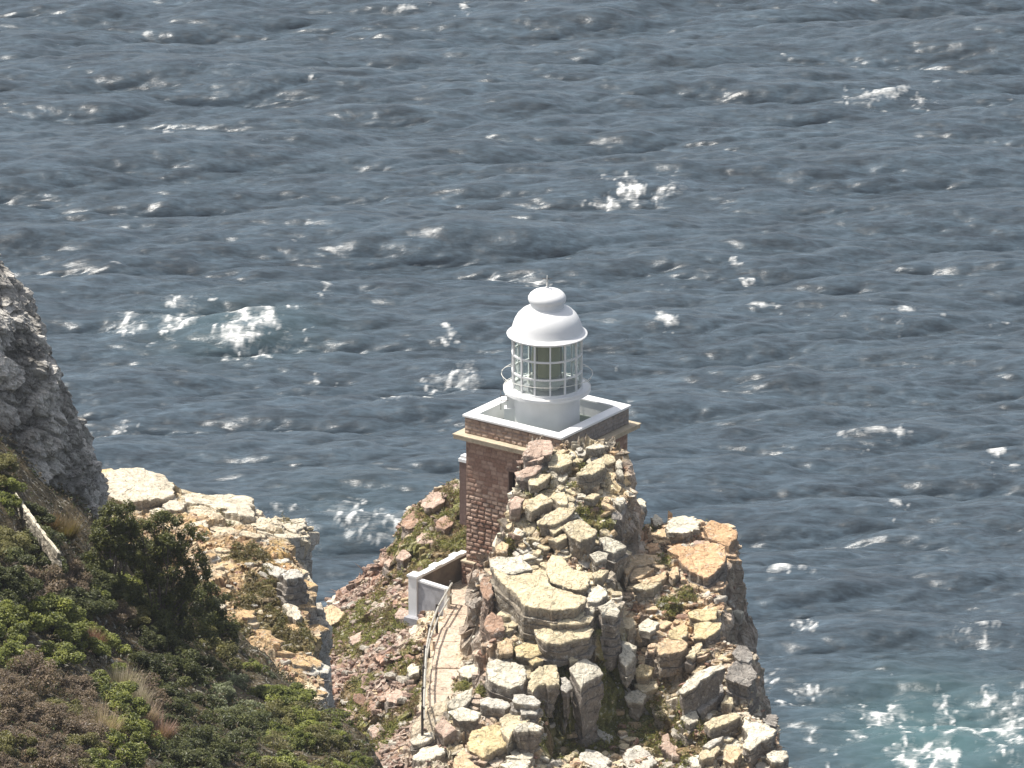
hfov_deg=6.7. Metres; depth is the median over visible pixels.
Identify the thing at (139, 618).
shrub
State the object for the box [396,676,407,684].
stone
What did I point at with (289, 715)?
shrub
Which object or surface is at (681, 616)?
stone
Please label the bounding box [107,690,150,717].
shrub
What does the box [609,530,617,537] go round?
stone
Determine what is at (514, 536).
stone
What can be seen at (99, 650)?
shrub
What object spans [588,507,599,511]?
stone
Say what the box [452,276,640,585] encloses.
lighthouse
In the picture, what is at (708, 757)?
boulder
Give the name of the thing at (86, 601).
shrub
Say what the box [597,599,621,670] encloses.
boulder
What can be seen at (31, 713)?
shrub
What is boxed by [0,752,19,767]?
shrub
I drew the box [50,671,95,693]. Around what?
shrub
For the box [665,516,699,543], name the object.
boulder
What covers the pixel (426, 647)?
path fence
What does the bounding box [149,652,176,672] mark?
shrub
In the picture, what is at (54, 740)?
shrub
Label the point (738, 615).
boulder
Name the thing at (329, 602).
boulder
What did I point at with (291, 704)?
shrub
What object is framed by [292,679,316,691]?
rock slab
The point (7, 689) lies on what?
shrub
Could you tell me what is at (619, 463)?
boulder
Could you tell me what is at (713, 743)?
rock slab
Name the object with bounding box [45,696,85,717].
shrub
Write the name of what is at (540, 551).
bedrock
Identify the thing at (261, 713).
shrub
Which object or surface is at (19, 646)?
shrub
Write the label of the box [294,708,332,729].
shrub
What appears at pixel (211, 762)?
shrub
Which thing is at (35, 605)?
shrub
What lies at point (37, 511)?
shrub
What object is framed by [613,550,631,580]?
rock slab
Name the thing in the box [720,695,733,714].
boulder
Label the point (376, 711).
stone
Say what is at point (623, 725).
stone
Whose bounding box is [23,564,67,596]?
shrub
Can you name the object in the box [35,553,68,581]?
shrub
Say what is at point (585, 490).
rock slab
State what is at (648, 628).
boulder
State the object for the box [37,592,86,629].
shrub
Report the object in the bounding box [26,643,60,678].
shrub
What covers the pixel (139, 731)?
shrub
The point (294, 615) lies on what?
boulder
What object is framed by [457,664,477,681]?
boulder
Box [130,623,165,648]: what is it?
shrub
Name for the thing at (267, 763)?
shrub
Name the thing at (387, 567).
rock slab
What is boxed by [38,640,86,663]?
shrub
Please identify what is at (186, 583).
branching shrub
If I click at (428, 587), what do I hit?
terrace wall
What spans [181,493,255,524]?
boulder
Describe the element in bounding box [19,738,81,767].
shrub
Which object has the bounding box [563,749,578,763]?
rock slab
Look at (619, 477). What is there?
boulder
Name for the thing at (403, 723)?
stone
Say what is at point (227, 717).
shrub
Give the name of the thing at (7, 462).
shrub
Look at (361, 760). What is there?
shrub
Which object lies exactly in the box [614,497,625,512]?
boulder
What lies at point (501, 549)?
boulder
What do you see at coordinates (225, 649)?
shrub
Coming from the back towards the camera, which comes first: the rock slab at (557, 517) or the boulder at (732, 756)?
the rock slab at (557, 517)
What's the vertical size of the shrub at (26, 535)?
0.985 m
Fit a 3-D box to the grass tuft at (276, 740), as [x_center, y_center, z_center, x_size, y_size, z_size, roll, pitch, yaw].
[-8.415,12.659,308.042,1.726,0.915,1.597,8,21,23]
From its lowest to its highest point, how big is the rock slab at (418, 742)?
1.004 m
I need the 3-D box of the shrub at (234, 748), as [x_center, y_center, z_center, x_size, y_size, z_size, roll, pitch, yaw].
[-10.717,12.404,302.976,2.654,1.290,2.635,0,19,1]
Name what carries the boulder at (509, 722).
on the bedrock at (631, 627)
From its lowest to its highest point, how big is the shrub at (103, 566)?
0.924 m
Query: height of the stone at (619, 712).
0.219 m
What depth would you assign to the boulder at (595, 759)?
395.37 m
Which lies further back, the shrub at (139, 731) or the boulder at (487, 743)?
the boulder at (487, 743)
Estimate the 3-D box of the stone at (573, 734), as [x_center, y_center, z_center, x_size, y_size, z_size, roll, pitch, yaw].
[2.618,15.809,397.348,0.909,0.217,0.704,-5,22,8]
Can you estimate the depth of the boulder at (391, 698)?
402.89 m
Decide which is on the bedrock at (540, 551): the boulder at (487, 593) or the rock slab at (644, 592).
the boulder at (487, 593)
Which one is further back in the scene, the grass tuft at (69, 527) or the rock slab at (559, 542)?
the rock slab at (559, 542)
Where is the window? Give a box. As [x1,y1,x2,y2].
[507,468,516,492]
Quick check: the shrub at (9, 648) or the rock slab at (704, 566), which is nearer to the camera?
the shrub at (9, 648)
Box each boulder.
[96,655,106,666]
[106,467,174,512]
[162,498,186,514]
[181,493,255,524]
[262,563,287,581]
[263,518,306,533]
[275,569,309,605]
[282,603,302,624]
[302,562,315,605]
[323,605,344,628]
[326,595,339,605]
[344,708,355,720]
[349,631,362,645]
[369,723,380,741]
[384,689,406,713]
[395,607,407,622]
[396,550,410,572]
[401,510,421,540]
[406,664,420,683]
[412,745,445,767]
[421,491,445,518]
[434,715,456,747]
[435,516,452,534]
[443,688,472,721]
[448,707,481,739]
[452,748,479,767]
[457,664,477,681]
[467,725,508,763]
[480,577,493,642]
[484,612,504,640]
[485,659,527,703]
[495,541,508,556]
[496,637,513,661]
[499,713,529,755]
[502,749,533,767]
[508,496,523,522]
[513,722,543,753]
[514,465,542,491]
[521,456,543,465]
[522,439,552,468]
[527,665,559,717]
[560,677,572,733]
[578,749,611,767]
[586,584,607,627]
[586,604,598,631]
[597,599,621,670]
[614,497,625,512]
[615,459,622,473]
[616,469,624,491]
[618,641,636,687]
[622,745,657,767]
[624,689,646,720]
[635,664,653,684]
[637,498,646,519]
[638,618,659,645]
[646,542,659,554]
[650,514,662,529]
[652,529,667,552]
[654,639,687,677]
[659,733,679,767]
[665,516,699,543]
[668,624,688,641]
[669,566,679,586]
[678,711,699,746]
[684,642,703,675]
[689,756,700,767]
[693,540,705,545]
[697,684,723,719]
[699,746,719,767]
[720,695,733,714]
[723,746,741,767]
[724,661,759,715]
[732,645,752,664]
[733,609,743,624]
[741,718,776,767]
[762,714,778,728]
[767,750,788,767]
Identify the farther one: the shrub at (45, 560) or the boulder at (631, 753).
the boulder at (631, 753)
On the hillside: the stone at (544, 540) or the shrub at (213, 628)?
the shrub at (213, 628)
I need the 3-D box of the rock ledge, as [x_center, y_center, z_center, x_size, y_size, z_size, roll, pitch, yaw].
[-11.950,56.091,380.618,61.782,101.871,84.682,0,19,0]
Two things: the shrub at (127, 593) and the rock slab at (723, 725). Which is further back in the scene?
the rock slab at (723, 725)
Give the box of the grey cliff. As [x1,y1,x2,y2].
[0,254,109,520]
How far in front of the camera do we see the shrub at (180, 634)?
316.82 m
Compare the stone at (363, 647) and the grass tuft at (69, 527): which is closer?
the grass tuft at (69, 527)
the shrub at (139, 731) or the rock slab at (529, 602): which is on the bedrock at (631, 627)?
the rock slab at (529, 602)
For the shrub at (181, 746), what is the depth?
298.96 m
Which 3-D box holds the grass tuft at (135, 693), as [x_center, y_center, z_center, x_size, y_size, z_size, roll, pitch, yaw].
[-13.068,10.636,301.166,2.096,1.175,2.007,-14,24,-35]
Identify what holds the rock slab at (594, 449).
on the bedrock at (540, 551)
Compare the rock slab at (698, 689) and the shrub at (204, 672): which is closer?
the shrub at (204, 672)
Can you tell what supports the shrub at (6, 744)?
on the hillside
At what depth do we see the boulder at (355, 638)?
411.40 m
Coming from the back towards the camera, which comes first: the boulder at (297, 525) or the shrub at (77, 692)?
the boulder at (297, 525)
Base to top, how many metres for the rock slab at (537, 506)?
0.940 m
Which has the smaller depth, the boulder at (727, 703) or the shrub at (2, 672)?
the shrub at (2, 672)
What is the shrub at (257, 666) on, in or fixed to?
on the hillside
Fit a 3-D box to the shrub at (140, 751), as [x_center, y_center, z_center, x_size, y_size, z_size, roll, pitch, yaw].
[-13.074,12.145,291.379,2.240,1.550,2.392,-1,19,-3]
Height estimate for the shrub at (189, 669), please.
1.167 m
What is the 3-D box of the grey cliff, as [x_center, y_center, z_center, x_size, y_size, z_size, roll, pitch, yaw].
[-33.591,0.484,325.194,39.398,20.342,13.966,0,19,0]
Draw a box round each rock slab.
[189,520,208,527]
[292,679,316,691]
[382,559,392,579]
[410,732,434,755]
[416,532,438,547]
[480,697,510,720]
[489,556,532,578]
[490,568,589,640]
[509,694,543,719]
[514,642,542,665]
[519,709,539,723]
[525,494,552,521]
[528,473,551,492]
[528,657,543,671]
[534,626,596,666]
[537,502,575,535]
[545,555,591,597]
[545,611,593,630]
[548,454,573,475]
[548,534,566,549]
[550,525,563,537]
[551,492,568,509]
[563,519,596,558]
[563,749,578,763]
[568,657,577,667]
[576,458,606,494]
[578,485,589,493]
[584,493,600,506]
[585,442,608,455]
[589,551,607,572]
[592,569,608,586]
[597,537,629,570]
[600,454,615,468]
[601,501,614,512]
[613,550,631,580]
[619,554,660,588]
[629,566,654,585]
[633,582,661,603]
[634,681,657,701]
[637,570,667,585]
[667,542,690,558]
[678,543,727,595]
[679,665,724,715]
[688,607,717,629]
[693,622,721,648]
[702,736,723,749]
[703,520,738,553]
[704,713,740,739]
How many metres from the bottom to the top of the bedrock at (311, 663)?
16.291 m
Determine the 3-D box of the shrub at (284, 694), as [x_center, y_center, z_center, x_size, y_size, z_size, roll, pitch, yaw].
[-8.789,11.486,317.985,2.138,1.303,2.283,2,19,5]
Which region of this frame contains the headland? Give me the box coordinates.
[329,434,781,767]
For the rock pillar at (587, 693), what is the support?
on the bedrock at (631, 627)
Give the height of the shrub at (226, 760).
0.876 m
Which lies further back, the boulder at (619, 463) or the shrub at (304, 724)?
the boulder at (619, 463)
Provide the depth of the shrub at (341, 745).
311.78 m
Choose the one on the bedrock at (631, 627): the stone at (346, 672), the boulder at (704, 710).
the boulder at (704, 710)
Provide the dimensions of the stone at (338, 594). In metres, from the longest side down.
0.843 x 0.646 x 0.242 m
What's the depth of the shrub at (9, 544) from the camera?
303.91 m
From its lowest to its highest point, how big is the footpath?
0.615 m
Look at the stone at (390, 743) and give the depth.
398.83 m
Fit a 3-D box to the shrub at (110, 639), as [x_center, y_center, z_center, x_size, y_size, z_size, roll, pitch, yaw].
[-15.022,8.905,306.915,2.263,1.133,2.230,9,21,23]
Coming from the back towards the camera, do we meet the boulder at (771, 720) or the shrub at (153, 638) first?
the boulder at (771, 720)
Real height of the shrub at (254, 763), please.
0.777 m
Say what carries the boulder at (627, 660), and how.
on the headland
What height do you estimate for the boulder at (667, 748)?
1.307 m
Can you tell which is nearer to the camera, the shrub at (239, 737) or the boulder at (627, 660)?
the shrub at (239, 737)
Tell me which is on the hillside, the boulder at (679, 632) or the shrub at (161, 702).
the shrub at (161, 702)
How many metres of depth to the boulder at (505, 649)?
396.65 m
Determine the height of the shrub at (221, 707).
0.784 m
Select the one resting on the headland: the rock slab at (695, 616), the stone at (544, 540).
the stone at (544, 540)
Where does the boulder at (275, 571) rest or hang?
on the bedrock at (311, 663)
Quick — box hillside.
[0,441,382,767]
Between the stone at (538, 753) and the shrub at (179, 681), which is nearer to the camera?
the shrub at (179, 681)
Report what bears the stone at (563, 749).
on the headland
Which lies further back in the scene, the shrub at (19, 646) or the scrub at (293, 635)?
the scrub at (293, 635)
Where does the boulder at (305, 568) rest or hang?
on the bedrock at (311, 663)
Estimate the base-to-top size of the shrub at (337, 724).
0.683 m
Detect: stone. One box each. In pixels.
[243,562,253,567]
[259,571,269,579]
[264,598,273,601]
[280,659,290,664]
[335,589,341,600]
[342,670,353,674]
[353,693,365,705]
[360,645,370,650]
[361,675,370,685]
[366,563,379,567]
[371,707,382,714]
[383,672,397,679]
[388,740,395,745]
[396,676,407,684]
[397,696,406,703]
[398,720,405,725]
[402,693,413,697]
[508,533,520,539]
[534,749,542,757]
[540,535,552,544]
[540,733,546,739]
[548,760,563,766]
[555,546,567,555]
[560,746,568,752]
[567,731,577,738]
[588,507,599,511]
[600,511,611,517]
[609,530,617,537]
[616,709,624,715]
[617,723,626,727]
[628,722,642,728]
[661,761,676,767]
[671,728,680,739]
[675,614,687,619]
[713,595,727,603]
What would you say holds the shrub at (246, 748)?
on the hillside
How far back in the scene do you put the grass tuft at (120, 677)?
302.69 m
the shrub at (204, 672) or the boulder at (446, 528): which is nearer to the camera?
the shrub at (204, 672)
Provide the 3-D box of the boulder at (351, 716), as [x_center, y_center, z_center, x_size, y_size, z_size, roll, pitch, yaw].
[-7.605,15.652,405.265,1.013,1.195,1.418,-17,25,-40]
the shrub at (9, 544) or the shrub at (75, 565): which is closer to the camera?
the shrub at (9, 544)
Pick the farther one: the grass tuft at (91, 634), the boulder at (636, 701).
the boulder at (636, 701)
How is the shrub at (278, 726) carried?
on the hillside
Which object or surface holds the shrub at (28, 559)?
on the hillside
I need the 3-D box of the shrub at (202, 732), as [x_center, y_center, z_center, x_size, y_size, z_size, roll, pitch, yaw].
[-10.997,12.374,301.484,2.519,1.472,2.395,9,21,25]
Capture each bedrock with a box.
[112,494,335,708]
[333,533,425,762]
[466,442,768,767]
[472,448,790,767]
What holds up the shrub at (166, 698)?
on the hillside
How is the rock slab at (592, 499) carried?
on the stone at (596, 508)
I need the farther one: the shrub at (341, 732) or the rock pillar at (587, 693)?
the rock pillar at (587, 693)
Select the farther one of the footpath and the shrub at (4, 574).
the footpath
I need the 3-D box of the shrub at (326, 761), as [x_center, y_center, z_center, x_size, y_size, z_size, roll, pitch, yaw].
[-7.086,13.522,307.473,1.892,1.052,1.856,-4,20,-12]
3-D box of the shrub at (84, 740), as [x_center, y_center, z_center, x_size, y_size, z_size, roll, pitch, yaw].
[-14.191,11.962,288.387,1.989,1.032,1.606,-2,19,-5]
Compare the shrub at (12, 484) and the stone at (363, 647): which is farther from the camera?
the stone at (363, 647)
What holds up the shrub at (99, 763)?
on the hillside
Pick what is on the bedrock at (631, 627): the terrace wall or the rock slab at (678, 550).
the rock slab at (678, 550)
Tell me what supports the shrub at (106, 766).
on the hillside
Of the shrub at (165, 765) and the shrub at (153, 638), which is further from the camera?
the shrub at (153, 638)
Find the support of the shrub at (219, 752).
on the hillside
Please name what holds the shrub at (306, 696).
on the hillside
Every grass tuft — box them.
[40,508,70,535]
[56,510,83,540]
[68,699,130,732]
[86,623,112,654]
[96,655,148,689]
[117,674,156,705]
[131,693,171,722]
[144,711,183,742]
[257,730,294,750]
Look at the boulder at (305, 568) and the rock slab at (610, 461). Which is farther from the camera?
the rock slab at (610, 461)
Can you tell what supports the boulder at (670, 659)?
on the headland
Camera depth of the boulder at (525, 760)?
392.53 m
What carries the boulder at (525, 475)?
on the bedrock at (540, 551)
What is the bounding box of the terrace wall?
[404,550,465,625]
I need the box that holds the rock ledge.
[101,468,323,695]
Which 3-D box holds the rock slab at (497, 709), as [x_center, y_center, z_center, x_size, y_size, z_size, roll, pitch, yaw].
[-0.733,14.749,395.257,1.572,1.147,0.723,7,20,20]
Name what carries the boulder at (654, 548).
on the headland
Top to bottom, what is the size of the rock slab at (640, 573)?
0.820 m
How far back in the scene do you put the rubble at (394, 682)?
408.85 m
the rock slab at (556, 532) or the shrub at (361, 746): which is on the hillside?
the shrub at (361, 746)
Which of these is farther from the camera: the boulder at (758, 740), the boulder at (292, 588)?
the boulder at (758, 740)
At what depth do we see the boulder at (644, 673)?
399.24 m
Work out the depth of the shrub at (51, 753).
284.50 m
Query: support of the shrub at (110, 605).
on the hillside
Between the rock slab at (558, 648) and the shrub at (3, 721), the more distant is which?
the rock slab at (558, 648)
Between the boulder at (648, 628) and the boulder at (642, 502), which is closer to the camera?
the boulder at (648, 628)
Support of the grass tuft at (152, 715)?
on the hillside
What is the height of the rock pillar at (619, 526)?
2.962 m
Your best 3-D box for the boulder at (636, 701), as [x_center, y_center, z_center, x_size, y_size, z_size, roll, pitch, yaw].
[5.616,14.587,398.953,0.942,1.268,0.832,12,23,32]
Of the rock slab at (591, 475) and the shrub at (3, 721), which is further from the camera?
the rock slab at (591, 475)
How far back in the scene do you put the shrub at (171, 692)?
308.40 m
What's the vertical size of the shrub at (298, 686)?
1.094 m
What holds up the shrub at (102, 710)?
on the hillside
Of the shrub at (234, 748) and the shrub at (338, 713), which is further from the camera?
the shrub at (338, 713)
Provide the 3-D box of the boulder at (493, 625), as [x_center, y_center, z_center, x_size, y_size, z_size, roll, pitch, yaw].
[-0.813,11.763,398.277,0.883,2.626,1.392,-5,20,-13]
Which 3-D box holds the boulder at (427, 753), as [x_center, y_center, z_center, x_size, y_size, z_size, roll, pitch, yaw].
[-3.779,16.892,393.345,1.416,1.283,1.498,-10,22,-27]
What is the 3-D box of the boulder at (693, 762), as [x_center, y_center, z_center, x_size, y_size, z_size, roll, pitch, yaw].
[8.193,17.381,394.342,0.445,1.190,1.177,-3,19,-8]
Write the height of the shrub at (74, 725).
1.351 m
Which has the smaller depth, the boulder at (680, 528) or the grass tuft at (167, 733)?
the grass tuft at (167, 733)
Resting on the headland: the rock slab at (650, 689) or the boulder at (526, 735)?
the rock slab at (650, 689)
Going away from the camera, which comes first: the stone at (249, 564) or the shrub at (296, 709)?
the shrub at (296, 709)
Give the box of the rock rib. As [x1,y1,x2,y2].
[14,492,61,569]
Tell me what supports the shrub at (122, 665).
on the hillside
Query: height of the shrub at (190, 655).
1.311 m
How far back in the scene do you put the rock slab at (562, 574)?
399.06 m
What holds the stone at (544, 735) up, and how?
on the headland
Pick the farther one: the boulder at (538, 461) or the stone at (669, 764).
the boulder at (538, 461)
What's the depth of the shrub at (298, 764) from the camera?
304.41 m
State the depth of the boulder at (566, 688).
396.03 m
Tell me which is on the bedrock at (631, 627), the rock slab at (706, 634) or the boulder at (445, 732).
the rock slab at (706, 634)
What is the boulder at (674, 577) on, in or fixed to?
on the bedrock at (631, 627)
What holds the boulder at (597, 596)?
on the bedrock at (631, 627)
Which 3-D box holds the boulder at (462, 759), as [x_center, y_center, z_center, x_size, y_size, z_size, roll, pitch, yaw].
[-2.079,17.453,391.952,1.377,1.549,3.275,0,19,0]
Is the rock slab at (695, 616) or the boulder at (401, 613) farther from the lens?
the boulder at (401, 613)
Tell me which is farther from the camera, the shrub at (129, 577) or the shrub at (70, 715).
the shrub at (129, 577)
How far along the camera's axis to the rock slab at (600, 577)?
399.64 m
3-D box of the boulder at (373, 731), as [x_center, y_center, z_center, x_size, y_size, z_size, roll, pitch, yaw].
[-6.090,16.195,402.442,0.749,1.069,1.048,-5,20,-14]
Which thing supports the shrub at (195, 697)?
on the hillside
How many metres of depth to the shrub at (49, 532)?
311.99 m
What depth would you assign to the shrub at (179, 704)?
307.11 m
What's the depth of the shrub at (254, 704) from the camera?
313.59 m
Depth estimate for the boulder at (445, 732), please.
394.03 m
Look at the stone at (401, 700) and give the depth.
402.02 m
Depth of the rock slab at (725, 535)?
407.41 m
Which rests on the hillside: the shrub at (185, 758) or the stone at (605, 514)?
the shrub at (185, 758)
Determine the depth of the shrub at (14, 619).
299.16 m
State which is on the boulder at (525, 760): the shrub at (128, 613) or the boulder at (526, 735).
the boulder at (526, 735)
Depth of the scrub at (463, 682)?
405.27 m
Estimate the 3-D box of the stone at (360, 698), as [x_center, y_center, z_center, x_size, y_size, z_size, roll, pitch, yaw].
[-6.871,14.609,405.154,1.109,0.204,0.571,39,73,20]
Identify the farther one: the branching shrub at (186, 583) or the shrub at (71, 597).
the branching shrub at (186, 583)
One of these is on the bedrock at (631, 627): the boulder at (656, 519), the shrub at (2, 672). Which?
the boulder at (656, 519)
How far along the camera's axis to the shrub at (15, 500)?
311.68 m
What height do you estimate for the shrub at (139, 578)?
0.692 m
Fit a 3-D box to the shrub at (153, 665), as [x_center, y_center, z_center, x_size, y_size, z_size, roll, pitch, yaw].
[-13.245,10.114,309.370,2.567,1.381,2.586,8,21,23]
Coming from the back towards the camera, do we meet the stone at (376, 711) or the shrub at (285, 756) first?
the stone at (376, 711)
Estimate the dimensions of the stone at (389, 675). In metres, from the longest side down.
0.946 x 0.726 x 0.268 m
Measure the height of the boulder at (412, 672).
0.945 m
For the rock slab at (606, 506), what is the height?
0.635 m
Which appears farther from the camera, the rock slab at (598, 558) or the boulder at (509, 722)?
the rock slab at (598, 558)
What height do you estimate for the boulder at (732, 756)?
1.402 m
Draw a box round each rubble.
[140,528,319,688]
[326,482,458,767]
[465,436,784,767]
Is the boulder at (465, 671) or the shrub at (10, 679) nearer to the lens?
the shrub at (10, 679)
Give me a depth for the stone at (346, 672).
408.93 m
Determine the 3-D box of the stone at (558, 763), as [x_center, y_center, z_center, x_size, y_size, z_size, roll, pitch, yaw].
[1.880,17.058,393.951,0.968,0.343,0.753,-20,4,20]
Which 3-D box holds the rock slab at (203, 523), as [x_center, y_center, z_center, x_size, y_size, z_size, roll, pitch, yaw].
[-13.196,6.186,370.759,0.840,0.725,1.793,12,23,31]
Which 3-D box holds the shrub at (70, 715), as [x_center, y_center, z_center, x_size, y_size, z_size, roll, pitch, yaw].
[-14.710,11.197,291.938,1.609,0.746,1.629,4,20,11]
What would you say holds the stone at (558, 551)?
on the bedrock at (540, 551)
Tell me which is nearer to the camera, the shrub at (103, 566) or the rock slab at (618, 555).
the shrub at (103, 566)
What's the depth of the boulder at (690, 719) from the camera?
396.38 m
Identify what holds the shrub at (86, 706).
on the hillside
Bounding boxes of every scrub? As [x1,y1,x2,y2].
[219,509,315,653]
[329,452,710,767]
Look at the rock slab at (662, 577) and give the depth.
403.60 m
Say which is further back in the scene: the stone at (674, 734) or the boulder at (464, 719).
the stone at (674, 734)
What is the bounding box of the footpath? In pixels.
[427,590,466,709]
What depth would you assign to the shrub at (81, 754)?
286.42 m
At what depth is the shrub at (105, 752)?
287.96 m
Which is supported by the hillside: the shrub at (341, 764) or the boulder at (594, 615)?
the shrub at (341, 764)
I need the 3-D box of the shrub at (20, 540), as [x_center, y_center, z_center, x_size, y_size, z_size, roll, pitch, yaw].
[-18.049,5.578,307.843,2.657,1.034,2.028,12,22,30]
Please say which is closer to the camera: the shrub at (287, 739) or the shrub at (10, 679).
the shrub at (10, 679)
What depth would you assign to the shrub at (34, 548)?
310.22 m
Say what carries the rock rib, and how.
on the hillside
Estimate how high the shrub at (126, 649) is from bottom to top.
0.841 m
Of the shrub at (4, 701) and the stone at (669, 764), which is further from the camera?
the stone at (669, 764)
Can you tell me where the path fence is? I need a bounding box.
[421,581,452,735]
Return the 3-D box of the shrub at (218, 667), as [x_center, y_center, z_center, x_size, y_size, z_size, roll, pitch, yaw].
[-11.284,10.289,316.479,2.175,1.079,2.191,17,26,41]
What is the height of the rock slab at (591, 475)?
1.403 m
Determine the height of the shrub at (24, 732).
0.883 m
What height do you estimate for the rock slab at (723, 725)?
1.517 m
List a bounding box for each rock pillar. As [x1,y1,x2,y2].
[569,659,603,747]
[611,501,626,543]
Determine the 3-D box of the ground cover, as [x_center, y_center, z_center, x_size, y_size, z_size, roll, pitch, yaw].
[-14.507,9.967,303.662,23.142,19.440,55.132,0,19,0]
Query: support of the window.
in the lighthouse
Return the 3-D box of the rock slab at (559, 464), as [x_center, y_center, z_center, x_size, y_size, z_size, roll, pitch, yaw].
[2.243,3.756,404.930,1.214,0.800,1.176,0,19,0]
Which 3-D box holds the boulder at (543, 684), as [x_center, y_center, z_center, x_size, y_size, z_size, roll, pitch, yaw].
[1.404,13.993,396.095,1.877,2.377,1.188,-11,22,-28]
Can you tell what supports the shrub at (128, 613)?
on the hillside
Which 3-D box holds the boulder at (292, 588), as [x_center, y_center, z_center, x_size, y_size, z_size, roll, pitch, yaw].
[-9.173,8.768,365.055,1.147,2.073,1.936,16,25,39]
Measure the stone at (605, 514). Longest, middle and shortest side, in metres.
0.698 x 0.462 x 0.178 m
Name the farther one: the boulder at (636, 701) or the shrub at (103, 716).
the boulder at (636, 701)
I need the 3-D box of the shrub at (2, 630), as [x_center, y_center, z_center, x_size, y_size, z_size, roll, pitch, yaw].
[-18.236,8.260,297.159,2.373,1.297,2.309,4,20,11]
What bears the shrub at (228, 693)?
on the hillside
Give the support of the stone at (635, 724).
on the headland
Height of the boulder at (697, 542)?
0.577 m
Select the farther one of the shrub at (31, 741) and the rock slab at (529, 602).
the rock slab at (529, 602)
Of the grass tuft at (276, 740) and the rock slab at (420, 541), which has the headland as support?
the rock slab at (420, 541)
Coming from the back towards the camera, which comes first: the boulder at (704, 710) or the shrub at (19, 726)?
the boulder at (704, 710)
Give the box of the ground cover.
[0,431,383,767]
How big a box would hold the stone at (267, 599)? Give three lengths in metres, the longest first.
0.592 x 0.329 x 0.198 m
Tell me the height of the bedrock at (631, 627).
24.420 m
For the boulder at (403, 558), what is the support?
on the headland
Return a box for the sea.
[0,0,1023,767]
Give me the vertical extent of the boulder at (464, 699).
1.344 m
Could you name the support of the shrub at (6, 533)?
on the hillside
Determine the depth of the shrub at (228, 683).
315.35 m
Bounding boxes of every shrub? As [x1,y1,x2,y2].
[0,452,18,482]
[0,475,27,492]
[0,491,22,516]
[0,525,14,545]
[0,537,18,556]
[0,563,11,581]
[0,564,43,602]
[0,599,26,627]
[0,604,43,642]
[0,622,6,636]
[0,632,26,644]
[0,638,30,660]
[0,641,29,671]
[0,649,5,667]
[0,668,21,682]
[0,671,28,691]
[0,683,38,717]
[0,694,17,718]
[0,713,34,732]
[0,715,24,740]
[0,730,37,759]
[0,732,15,758]
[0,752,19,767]
[2,598,28,619]
[2,725,38,748]
[3,546,36,566]
[3,654,59,695]
[5,532,31,560]
[8,647,57,682]
[12,699,56,733]
[16,531,27,536]
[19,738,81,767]
[20,741,55,764]
[21,524,66,557]
[21,544,39,562]
[22,598,67,630]
[23,500,55,524]
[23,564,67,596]
[25,725,64,747]
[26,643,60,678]
[34,701,68,726]
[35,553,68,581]
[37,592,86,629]
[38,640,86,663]
[43,589,77,604]
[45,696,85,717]
[46,611,87,642]
[47,716,110,750]
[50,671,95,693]
[55,686,97,703]
[57,743,90,763]
[58,575,89,591]
[60,555,93,584]
[61,719,109,740]
[62,732,108,759]
[63,586,99,614]
[63,708,94,721]
[66,756,96,767]
[70,701,106,724]
[74,631,98,651]
[76,695,109,714]
[77,552,110,573]
[77,617,115,655]
[79,562,118,590]
[80,584,115,610]
[82,760,113,767]
[84,498,144,602]
[84,747,122,767]
[85,589,117,621]
[85,640,111,655]
[86,600,107,616]
[86,707,116,727]
[88,753,114,767]
[89,669,139,701]
[101,629,131,657]
[101,728,150,767]
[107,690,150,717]
[108,575,137,601]
[108,662,139,678]
[110,599,136,623]
[114,717,150,742]
[117,571,146,594]
[118,600,150,627]
[118,712,163,747]
[120,595,171,632]
[121,669,168,703]
[125,535,166,588]
[126,509,220,654]
[127,651,169,687]
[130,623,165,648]
[133,571,154,591]
[137,689,166,721]
[144,616,186,640]
[147,634,199,668]
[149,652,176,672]
[150,686,175,708]
[150,739,199,767]
[154,695,198,716]
[155,662,193,689]
[157,762,200,767]
[160,684,192,715]
[160,713,192,728]
[162,655,201,680]
[164,739,210,767]
[166,737,227,767]
[170,722,231,754]
[179,731,238,754]
[184,577,240,645]
[186,691,224,717]
[187,703,213,723]
[193,756,223,767]
[194,665,211,685]
[195,625,217,642]
[195,654,228,681]
[198,636,242,672]
[207,725,258,750]
[208,682,237,702]
[209,750,230,763]
[211,694,236,709]
[211,706,267,739]
[212,706,237,715]
[216,681,232,686]
[220,671,249,689]
[225,736,259,761]
[231,699,272,719]
[234,704,255,718]
[239,658,269,672]
[240,709,282,731]
[240,749,311,767]
[242,757,292,767]
[245,701,296,727]
[246,684,298,707]
[248,758,273,767]
[251,720,273,730]
[258,731,296,751]
[261,734,292,751]
[263,698,311,710]
[265,721,288,734]
[266,730,286,735]
[273,682,316,699]
[276,705,320,730]
[283,719,328,731]
[286,728,316,751]
[286,759,308,767]
[292,689,312,704]
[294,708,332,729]
[296,755,336,767]
[304,724,337,755]
[306,734,351,760]
[310,757,356,767]
[323,708,350,716]
[325,709,353,725]
[329,729,352,747]
[331,717,344,729]
[342,750,373,767]
[348,740,375,754]
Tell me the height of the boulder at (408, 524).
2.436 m
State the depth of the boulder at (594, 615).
397.86 m
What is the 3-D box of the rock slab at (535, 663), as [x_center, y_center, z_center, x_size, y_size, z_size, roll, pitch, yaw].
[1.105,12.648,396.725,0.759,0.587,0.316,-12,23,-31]
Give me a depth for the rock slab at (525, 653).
396.86 m
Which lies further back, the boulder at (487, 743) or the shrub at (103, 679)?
the boulder at (487, 743)
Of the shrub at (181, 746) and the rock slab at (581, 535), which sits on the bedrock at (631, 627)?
the rock slab at (581, 535)
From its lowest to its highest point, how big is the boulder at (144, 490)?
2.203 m
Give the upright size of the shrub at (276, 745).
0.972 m
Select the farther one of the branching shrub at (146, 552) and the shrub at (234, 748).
the branching shrub at (146, 552)

